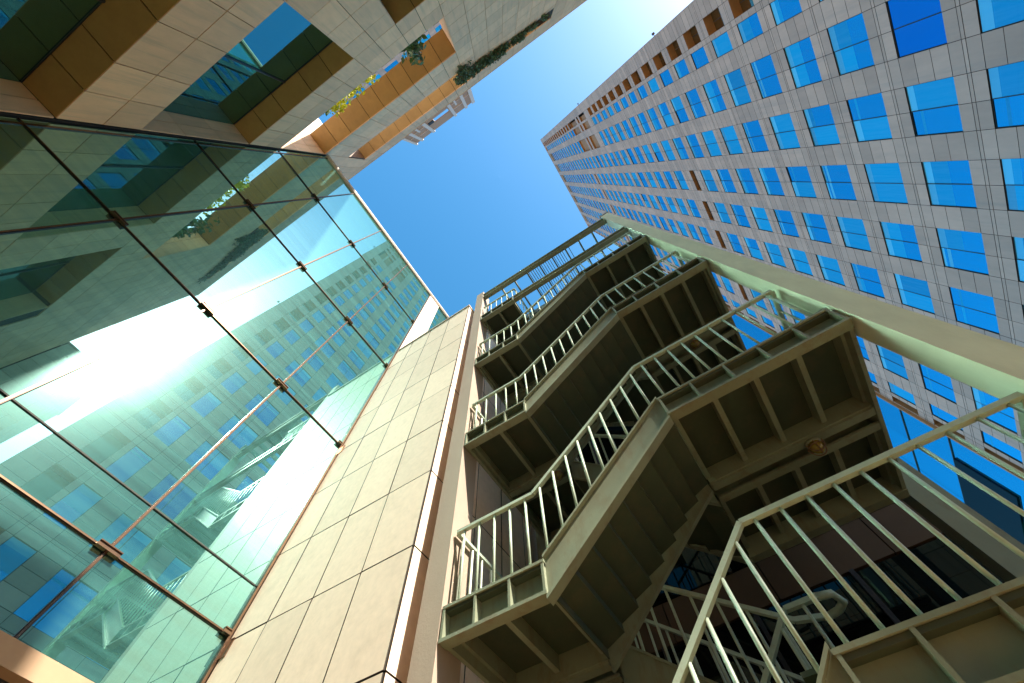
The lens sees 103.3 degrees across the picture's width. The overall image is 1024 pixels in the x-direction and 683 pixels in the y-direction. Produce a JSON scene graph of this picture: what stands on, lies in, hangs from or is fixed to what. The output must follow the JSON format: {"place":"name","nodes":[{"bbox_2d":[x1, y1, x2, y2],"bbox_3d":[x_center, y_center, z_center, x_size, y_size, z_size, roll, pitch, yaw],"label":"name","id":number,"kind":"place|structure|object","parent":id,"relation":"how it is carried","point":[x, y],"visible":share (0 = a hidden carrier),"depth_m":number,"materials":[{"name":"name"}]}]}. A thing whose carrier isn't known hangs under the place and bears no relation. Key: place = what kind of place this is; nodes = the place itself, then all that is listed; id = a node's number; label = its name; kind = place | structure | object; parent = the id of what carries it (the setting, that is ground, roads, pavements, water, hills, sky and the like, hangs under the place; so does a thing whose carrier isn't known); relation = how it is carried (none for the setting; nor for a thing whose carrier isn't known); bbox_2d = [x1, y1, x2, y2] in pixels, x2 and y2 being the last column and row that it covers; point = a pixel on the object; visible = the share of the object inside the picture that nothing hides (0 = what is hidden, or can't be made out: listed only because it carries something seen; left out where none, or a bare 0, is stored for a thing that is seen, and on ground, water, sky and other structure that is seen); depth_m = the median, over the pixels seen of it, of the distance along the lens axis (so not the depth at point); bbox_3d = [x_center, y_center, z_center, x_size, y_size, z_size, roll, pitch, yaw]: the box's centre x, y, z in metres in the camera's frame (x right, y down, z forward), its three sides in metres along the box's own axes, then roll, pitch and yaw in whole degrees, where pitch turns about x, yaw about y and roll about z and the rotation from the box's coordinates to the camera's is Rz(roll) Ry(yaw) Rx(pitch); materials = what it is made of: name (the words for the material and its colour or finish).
{"place":"outdoors","nodes":[
{"label":"outdoors","id":0,"kind":"place"},
{"bbox_2d":[0,0,586,179],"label":"stone building","id":1,"kind":"structure","parent":0,"point":[280,75],"depth_m":10.96,"materials":[{"name":"beige stone"}]},
{"bbox_2d":[0,0,105,82],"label":"window","id":2,"kind":"structure","parent":1,"relation":"in","point":[31,31],"depth_m":6.77,"materials":[{"name":"green glass"}]},
{"bbox_2d":[163,1,332,124],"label":"window","id":3,"kind":"structure","parent":1,"relation":"in","point":[281,45],"depth_m":11.21,"materials":[{"name":"blue glass"}]},
{"bbox_2d":[327,97,350,117],"bbox_3d":[-6.748,-9.125,15.450,1.177,2.048,0.691,-31,-70,10],"label":"shrub","id":4,"kind":"object","parent":1,"relation":"on","point":[342,105],"visible":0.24,"depth_m":15.77,"materials":[{"name":"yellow plant"}]},
{"bbox_2d":[342,84,364,102],"bbox_3d":[-6.054,-9.556,15.338,1.097,1.732,0.628,-31,-70,10],"label":"shrub","id":5,"kind":"object","parent":1,"relation":"on","point":[354,91],"visible":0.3,"depth_m":15.42,"materials":[{"name":"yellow plant"}]},
{"bbox_2d":[400,34,427,65],"bbox_3d":[-3.855,-11.244,15.385,1.397,4.698,0.873,-31,-70,10],"label":"shrub","id":6,"kind":"object","parent":1,"relation":"on","point":[412,49],"visible":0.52,"depth_m":15.80,"materials":[{"name":"green plant"}]},
{"bbox_2d":[453,60,472,84],"bbox_3d":[-2.607,-14.116,21.182,1.326,3.183,0.841,-31,-70,10],"label":"trailing juniper","id":7,"kind":"object","parent":1,"relation":"attached to","point":[464,73],"visible":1,"depth_m":20.89,"materials":[{"name":"green plant"}]},
{"bbox_2d":[471,51,492,78],"bbox_3d":[-1.816,-14.933,21.725,1.760,1.778,0.881,-31,-70,10],"label":"trailing juniper","id":8,"kind":"object","parent":1,"relation":"attached to","point":[482,63],"visible":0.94,"depth_m":21.43,"materials":[{"name":"green plant"}]},
{"bbox_2d":[488,41,510,63],"bbox_3d":[-0.763,-15.639,21.620,1.621,1.408,0.896,-31,-70,10],"label":"trailing juniper","id":9,"kind":"object","parent":1,"relation":"on","point":[500,51],"visible":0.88,"depth_m":21.43,"materials":[{"name":"green plant"}]},
{"bbox_2d":[510,13,550,46],"bbox_3d":[0.881,-16.713,21.484,2.606,0.952,0.784,-31,-70,10],"label":"trailing juniper","id":10,"kind":"object","parent":1,"relation":"on","point":[520,37],"visible":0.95,"depth_m":21.43,"materials":[{"name":"green plant"}]},
{"bbox_2d":[329,21,474,144],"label":"distant tower","id":11,"kind":"structure","parent":0,"point":[431,125],"depth_m":162.78,"materials":[{"name":"white stone"}]},
{"bbox_2d":[319,0,692,316],"label":"sky","id":12,"kind":"structure","parent":0,"point":[477,201],"materials":[{"name":"blue"}]},
{"bbox_2d":[407,212,1023,682],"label":"staircase","id":13,"kind":"structure","parent":0,"point":[713,456],"depth_m":4.67,"materials":[{"name":"metal"}]},
{"bbox_2d":[551,469,563,481],"bbox_3d":[0.766,2.247,6.803,0.209,0.215,0.168,-31,-70,10],"label":"bulkhead lamp","id":14,"kind":"object","parent":13,"relation":"attached to","point":[558,475],"visible":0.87,"depth_m":6.75,"materials":[{"name":"glass"}]},
{"bbox_2d":[805,438,826,455],"bbox_3d":[3.534,1.220,4.699,0.209,0.215,0.168,-31,-70,10],"label":"bulkhead lamp","id":15,"kind":"object","parent":13,"relation":"attached to","point":[815,445],"visible":1,"depth_m":4.66,"materials":[{"name":"beige glass"}]},
{"bbox_2d":[540,0,1023,472],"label":"office tower","id":16,"kind":"structure","parent":0,"point":[873,149],"depth_m":36.62,"materials":[{"name":"grey stone panels"},{"name":"blue glass"}]},
{"bbox_2d":[629,116,641,135],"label":"window","id":17,"kind":"structure","parent":16,"relation":"in","point":[635,126],"depth_m":74.71,"materials":[{"name":"blue glass"}]},
{"bbox_2d":[638,112,651,132],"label":"window","id":18,"kind":"structure","parent":16,"relation":"in","point":[641,116],"depth_m":70.15,"materials":[{"name":"blue glass"}]},
{"bbox_2d":[641,62,652,78],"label":"recessed window","id":19,"kind":"structure","parent":16,"relation":"in","point":[646,69],"depth_m":59.99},
{"bbox_2d":[642,145,654,162],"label":"window","id":20,"kind":"structure","parent":16,"relation":"in","point":[645,147],"depth_m":76.51,"materials":[{"name":"blue glass"}]},
{"bbox_2d":[648,78,659,93],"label":"window","id":21,"kind":"structure","parent":16,"relation":"in","point":[653,85],"depth_m":59.52,"materials":[{"name":"blue glass"}]},
{"bbox_2d":[647,108,661,129],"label":"window","id":22,"kind":"structure","parent":16,"relation":"in","point":[651,112],"depth_m":65.58,"materials":[{"name":"blue glass"}]},
{"bbox_2d":[651,142,664,161],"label":"window","id":23,"kind":"structure","parent":16,"relation":"in","point":[655,147],"depth_m":71.97,"materials":[{"name":"blue glass"}]},
{"bbox_2d":[652,52,669,69],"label":"recessed window","id":24,"kind":"structure","parent":16,"relation":"in","point":[659,61],"depth_m":55.42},
{"bbox_2d":[658,102,674,126],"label":"window","id":25,"kind":"structure","parent":16,"relation":"in","point":[663,108],"depth_m":61.01,"materials":[{"name":"blue glass"}]},
{"bbox_2d":[660,69,672,85],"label":"window","id":26,"kind":"structure","parent":16,"relation":"in","point":[666,77],"depth_m":54.93,"materials":[{"name":"blue glass"}]},
{"bbox_2d":[661,140,675,160],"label":"window","id":27,"kind":"structure","parent":16,"relation":"in","point":[665,144],"depth_m":67.39,"materials":[{"name":"blue glass"}]},
{"bbox_2d":[663,171,676,188],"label":"window","id":28,"kind":"structure","parent":16,"relation":"in","point":[667,174],"depth_m":73.77,"materials":[{"name":"blue glass"}]},
{"bbox_2d":[666,40,681,60],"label":"recessed window","id":29,"kind":"structure","parent":16,"relation":"in","point":[674,51],"depth_m":50.81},
{"bbox_2d":[671,96,688,122],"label":"window","id":30,"kind":"structure","parent":16,"relation":"in","point":[678,106],"depth_m":56.45,"materials":[{"name":"blue glass"}]},
{"bbox_2d":[672,137,688,158],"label":"window","id":31,"kind":"structure","parent":16,"relation":"in","point":[678,143],"depth_m":62.80,"materials":[{"name":"blue glass"}]},
{"bbox_2d":[674,59,688,77],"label":"window","id":32,"kind":"structure","parent":16,"relation":"in","point":[682,70],"depth_m":50.41,"materials":[{"name":"blue glass"}]},
{"bbox_2d":[674,171,688,189],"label":"window","id":33,"kind":"structure","parent":16,"relation":"in","point":[679,175],"depth_m":69.18,"materials":[{"name":"blue glass"}]},
{"bbox_2d":[676,198,688,214],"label":"window","id":34,"kind":"structure","parent":16,"relation":"in","point":[682,207],"depth_m":75.59,"materials":[{"name":"blue glass"}]},
{"bbox_2d":[687,223,699,239],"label":"window","id":35,"kind":"structure","parent":16,"relation":"in","point":[692,229],"depth_m":77.37,"materials":[{"name":"blue glass"}]},
{"bbox_2d":[687,199,700,217],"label":"window","id":36,"kind":"structure","parent":16,"relation":"in","point":[693,207],"depth_m":71.03,"materials":[{"name":"blue glass"}]},
{"bbox_2d":[686,134,703,157],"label":"window","id":37,"kind":"structure","parent":16,"relation":"in","point":[693,142],"depth_m":58.27,"materials":[{"name":"blue glass"}]},
{"bbox_2d":[683,25,706,49],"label":"recessed window","id":38,"kind":"structure","parent":16,"relation":"in","point":[691,37],"depth_m":46.22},
{"bbox_2d":[685,88,705,117],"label":"window","id":39,"kind":"structure","parent":16,"relation":"in","point":[697,108],"depth_m":51.86,"materials":[{"name":"blue glass"}]},
{"bbox_2d":[691,47,708,68],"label":"window","id":40,"kind":"structure","parent":16,"relation":"in","point":[700,59],"depth_m":45.80,"materials":[{"name":"blue glass"}]},
{"bbox_2d":[699,226,712,243],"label":"window","id":41,"kind":"structure","parent":16,"relation":"in","point":[703,230],"depth_m":72.84,"materials":[{"name":"blue glass"}]},
{"bbox_2d":[700,170,718,191],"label":"window","id":42,"kind":"structure","parent":16,"relation":"in","point":[707,176],"depth_m":60.05,"materials":[{"name":"blue glass"}]},
{"bbox_2d":[701,130,721,155],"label":"window","id":43,"kind":"structure","parent":16,"relation":"in","point":[709,138],"depth_m":53.66,"materials":[{"name":"blue glass"}]},
{"bbox_2d":[703,7,724,35],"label":"recessed window","id":44,"kind":"structure","parent":16,"relation":"in","point":[713,21],"depth_m":41.61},
{"bbox_2d":[703,79,726,112],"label":"window","id":45,"kind":"structure","parent":16,"relation":"in","point":[711,88],"depth_m":47.30,"materials":[{"name":"blue glass"}]},
{"bbox_2d":[712,31,732,57],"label":"window","id":46,"kind":"structure","parent":16,"relation":"in","point":[722,45],"depth_m":41.22,"materials":[{"name":"blue glass"}]},
{"bbox_2d":[714,202,731,223],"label":"window","id":47,"kind":"structure","parent":16,"relation":"in","point":[720,207],"depth_m":61.85,"materials":[{"name":"blue glass"}]},
{"bbox_2d":[716,169,736,192],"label":"window","id":48,"kind":"structure","parent":16,"relation":"in","point":[726,180],"depth_m":55.48,"materials":[{"name":"blue glass"}]},
{"bbox_2d":[721,276,734,293],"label":"window","id":49,"kind":"structure","parent":16,"relation":"in","point":[726,281],"depth_m":76.38,"materials":[{"name":"blue glass"}]},
{"bbox_2d":[720,125,742,154],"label":"window","id":50,"kind":"structure","parent":16,"relation":"in","point":[729,135],"depth_m":49.10,"materials":[{"name":"blue glass"}]},
{"bbox_2d":[727,233,743,253],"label":"window","id":51,"kind":"structure","parent":16,"relation":"in","point":[733,238],"depth_m":63.66,"materials":[{"name":"blue glass"}]},
{"bbox_2d":[724,68,751,105],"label":"window","id":52,"kind":"structure","parent":16,"relation":"in","point":[735,81],"depth_m":42.71,"materials":[{"name":"blue glass"}]},
{"bbox_2d":[730,204,750,227],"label":"window","id":53,"kind":"structure","parent":16,"relation":"in","point":[742,220],"depth_m":57.30,"materials":[{"name":"blue glass"}]},
{"bbox_2d":[728,0,758,18],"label":"recessed window","id":54,"kind":"structure","parent":16,"relation":"in","point":[738,7],"depth_m":37.22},
{"bbox_2d":[736,168,758,193],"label":"window","id":55,"kind":"structure","parent":16,"relation":"in","point":[746,179],"depth_m":50.91,"materials":[{"name":"blue glass"}]},
{"bbox_2d":[737,12,762,42],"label":"window","id":56,"kind":"structure","parent":16,"relation":"in","point":[750,28],"depth_m":36.64,"materials":[{"name":"blue glass"}]},
{"bbox_2d":[744,237,763,259],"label":"window","id":57,"kind":"structure","parent":16,"relation":"in","point":[752,245],"depth_m":59.08,"materials":[{"name":"blue glass"}]},
{"bbox_2d":[742,120,768,151],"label":"window","id":58,"kind":"structure","parent":16,"relation":"in","point":[754,134],"depth_m":44.53,"materials":[{"name":"blue glass"}]},
{"bbox_2d":[750,289,766,309],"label":"window","id":59,"kind":"structure","parent":16,"relation":"in","point":[760,303],"depth_m":67.29,"materials":[{"name":"blue glass"}]},
{"bbox_2d":[750,207,772,231],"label":"window","id":60,"kind":"structure","parent":16,"relation":"in","point":[763,223],"depth_m":52.71,"materials":[{"name":"blue glass"}]},
{"bbox_2d":[751,55,782,97],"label":"window","id":61,"kind":"structure","parent":16,"relation":"in","point":[764,71],"depth_m":38.13,"materials":[{"name":"blue glass"}]},
{"bbox_2d":[759,167,784,195],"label":"window","id":62,"kind":"structure","parent":16,"relation":"in","point":[770,178],"depth_m":46.32,"materials":[{"name":"blue glass"}]},
{"bbox_2d":[764,242,785,266],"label":"window","id":63,"kind":"structure","parent":16,"relation":"in","point":[773,250],"depth_m":54.50,"materials":[{"name":"blue glass"}]},
{"bbox_2d":[769,113,799,149],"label":"window","id":64,"kind":"structure","parent":16,"relation":"in","point":[783,127],"depth_m":39.96,"materials":[{"name":"blue glass"}]},
{"bbox_2d":[770,0,801,24],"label":"window","id":65,"kind":"structure","parent":16,"relation":"in","point":[783,10],"depth_m":32.37,"materials":[{"name":"blue glass"}]},
{"bbox_2d":[774,209,798,236],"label":"window","id":66,"kind":"structure","parent":16,"relation":"in","point":[786,222],"depth_m":48.15,"materials":[{"name":"blue glass"}]},
{"bbox_2d":[788,248,812,275],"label":"window","id":67,"kind":"structure","parent":16,"relation":"in","point":[804,267],"depth_m":49.94,"materials":[{"name":"blue glass"}]},
{"bbox_2d":[786,166,816,197],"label":"window","id":68,"kind":"structure","parent":16,"relation":"in","point":[799,176],"depth_m":41.76,"materials":[{"name":"blue glass"}]},
{"bbox_2d":[784,36,821,88],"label":"window","id":69,"kind":"structure","parent":16,"relation":"in","point":[801,58],"depth_m":33.57,"materials":[{"name":"blue glass"}]},
{"bbox_2d":[802,213,831,243],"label":"window","id":70,"kind":"structure","parent":16,"relation":"in","point":[818,231],"depth_m":43.57,"materials":[{"name":"blue glass"}]},
{"bbox_2d":[803,104,839,145],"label":"window","id":71,"kind":"structure","parent":16,"relation":"in","point":[819,119],"depth_m":35.37,"materials":[{"name":"blue glass"}]},
{"bbox_2d":[816,255,844,285],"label":"window","id":72,"kind":"structure","parent":16,"relation":"in","point":[832,275],"depth_m":45.38,"materials":[{"name":"blue glass"}]},
{"bbox_2d":[821,165,856,199],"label":"window","id":73,"kind":"structure","parent":16,"relation":"in","point":[837,177],"depth_m":37.18,"materials":[{"name":"blue glass"}]},
{"bbox_2d":[827,12,874,74],"bbox_3d":[24.304,-21.202,29.038,0.027,3.146,3.510,-31,-70,10],"label":"window","id":74,"kind":"structure","parent":16,"relation":"in","point":[849,39],"depth_m":28.97,"materials":[{"name":"blue glass"}]},
{"bbox_2d":[836,216,871,251],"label":"window","id":75,"kind":"structure","parent":16,"relation":"in","point":[853,231],"depth_m":38.99,"materials":[{"name":"blue glass"}]},
{"bbox_2d":[857,336,869,360],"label":"window","id":76,"kind":"structure","parent":16,"relation":"in","point":[860,340],"depth_m":48.05,"materials":[{"name":"blue glass"}]},
{"bbox_2d":[851,263,884,297],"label":"window","id":77,"kind":"structure","parent":16,"relation":"in","point":[867,278],"depth_m":40.79,"materials":[{"name":"blue glass"}]},
{"bbox_2d":[847,92,891,141],"bbox_3d":[27.238,-16.987,30.842,0.026,3.146,3.510,-31,-70,10],"label":"window","id":78,"kind":"structure","parent":16,"relation":"in","point":[868,113],"depth_m":30.79,"materials":[{"name":"blue glass"}]},
{"bbox_2d":[864,163,907,203],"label":"window","id":79,"kind":"structure","parent":16,"relation":"in","point":[885,179],"depth_m":32.59,"materials":[{"name":"blue glass"}]},
{"bbox_2d":[877,345,908,379],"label":"window","id":80,"kind":"structure","parent":16,"relation":"in","point":[892,360],"depth_m":44.41,"materials":[{"name":"blue glass"}]},
{"bbox_2d":[880,222,921,261],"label":"window","id":81,"kind":"structure","parent":16,"relation":"in","point":[904,244],"depth_m":34.41,"materials":[{"name":"blue glass"}]},
{"bbox_2d":[888,382,915,404],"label":"window","id":82,"kind":"structure","parent":16,"relation":"in","point":[896,390],"depth_m":45.99,"materials":[{"name":"blue glass"}]},
{"bbox_2d":[892,396,918,414],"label":"recessed window","id":83,"kind":"structure","parent":16,"relation":"in","point":[896,400],"depth_m":46.92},
{"bbox_2d":[894,273,934,313],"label":"window","id":84,"kind":"structure","parent":16,"relation":"in","point":[915,293],"depth_m":36.22,"materials":[{"name":"blue glass"}]},
{"bbox_2d":[886,0,946,57],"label":"window","id":85,"kind":"structure","parent":16,"relation":"in","point":[917,25],"depth_m":24.60,"materials":[{"name":"blue glass"}]},
{"bbox_2d":[905,76,962,135],"bbox_3d":[27.393,-15.144,26.280,0.038,3.146,3.510,-31,-70,10],"label":"window","id":86,"kind":"structure","parent":16,"relation":"in","point":[934,107],"depth_m":26.20,"materials":[{"name":"blue glass"}]},
{"bbox_2d":[919,364,955,402],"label":"window","id":87,"kind":"structure","parent":16,"relation":"in","point":[940,380],"depth_m":39.86,"materials":[{"name":"blue glass"}]},
{"bbox_2d":[930,404,962,430],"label":"window","id":88,"kind":"structure","parent":16,"relation":"in","point":[941,414],"depth_m":41.79,"materials":[{"name":"blue glass"}]},
{"bbox_2d":[922,160,976,207],"bbox_3d":[30.327,-10.929,28.083,0.037,3.146,3.510,-31,-70,10],"label":"window","id":89,"kind":"structure","parent":16,"relation":"in","point":[954,188],"depth_m":28.01,"materials":[{"name":"blue glass"}]},
{"bbox_2d":[937,228,988,274],"bbox_3d":[33.253,-6.710,29.888,0.020,3.146,3.510,-31,-70,10],"label":"window","id":90,"kind":"structure","parent":16,"relation":"in","point":[963,250],"depth_m":29.83,"materials":[{"name":"blue glass"}]},
{"bbox_2d":[950,287,998,333],"bbox_3d":[36.188,-2.495,31.691,0.020,3.146,3.510,-31,-70,10],"label":"window","id":91,"kind":"structure","parent":16,"relation":"in","point":[974,309],"depth_m":31.63,"materials":[{"name":"blue glass"}]},
{"bbox_2d":[972,387,1016,432],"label":"window","id":92,"kind":"structure","parent":16,"relation":"in","point":[1002,418],"depth_m":35.25,"materials":[{"name":"blue glass"}]},
{"bbox_2d":[977,0,1023,32],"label":"window","id":93,"kind":"structure","parent":16,"relation":"in","point":[993,14],"depth_m":20.90,"materials":[{"name":"blue glass"}]},
{"bbox_2d":[981,431,1022,462],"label":"window","id":94,"kind":"structure","parent":16,"relation":"in","point":[994,442],"depth_m":36.83,"materials":[{"name":"blue glass"}]},
{"bbox_2d":[984,445,1023,472],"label":"recessed window","id":95,"kind":"structure","parent":16,"relation":"in","point":[1019,468],"depth_m":37.79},
{"bbox_2d":[987,61,1023,127],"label":"window","id":96,"kind":"structure","parent":16,"relation":"in","point":[1006,82],"depth_m":22.44,"materials":[{"name":"blue glass"}]},
{"bbox_2d":[1001,158,1023,210],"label":"window","id":97,"kind":"structure","parent":16,"relation":"in","point":[1013,169],"depth_m":24.48,"materials":[{"name":"blue glass"}]},
{"bbox_2d":[574,426,1004,682],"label":"building","id":98,"kind":"structure","parent":0,"point":[693,570],"depth_m":6.05,"materials":[{"name":"black glass"}]},
{"bbox_2d":[574,426,633,464],"bbox_3d":[3.590,2.383,10.660,5.980,2.223,0.039,-31,-70,10],"label":"window","id":99,"kind":"structure","parent":98,"relation":"in","point":[587,454],"depth_m":11.20,"materials":[{"name":"black glass"}]},
{"bbox_2d":[652,503,892,606],"bbox_3d":[3.680,3.493,7.920,5.980,2.288,0.039,-31,-70,10],"label":"window","id":100,"kind":"structure","parent":98,"relation":"in","point":[694,569],"depth_m":7.17,"materials":[{"name":"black glass"}]},
{"bbox_2d":[655,536,1004,682],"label":"window","id":101,"kind":"structure","parent":98,"relation":"in","point":[949,566],"depth_m":5.60,"materials":[{"name":"black glass"}]},
{"bbox_2d":[728,308,1023,544],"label":"blue glass block","id":102,"kind":"structure","parent":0,"point":[903,425],"depth_m":44.12,"materials":[{"name":"blue glass"}]},
{"label":"ground","id":103,"kind":"structure","parent":0,"visible":0},
{"bbox_2d":[0,117,448,682],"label":"glass building","id":104,"kind":"structure","parent":103,"relation":"on","point":[202,343],"depth_m":6.86,"materials":[{"name":"green glass"}]},
{"bbox_2d":[206,305,537,682],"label":"stone wing","id":105,"kind":"structure","parent":103,"relation":"on","point":[338,598],"depth_m":6.04,"materials":[{"name":"beige stone"}]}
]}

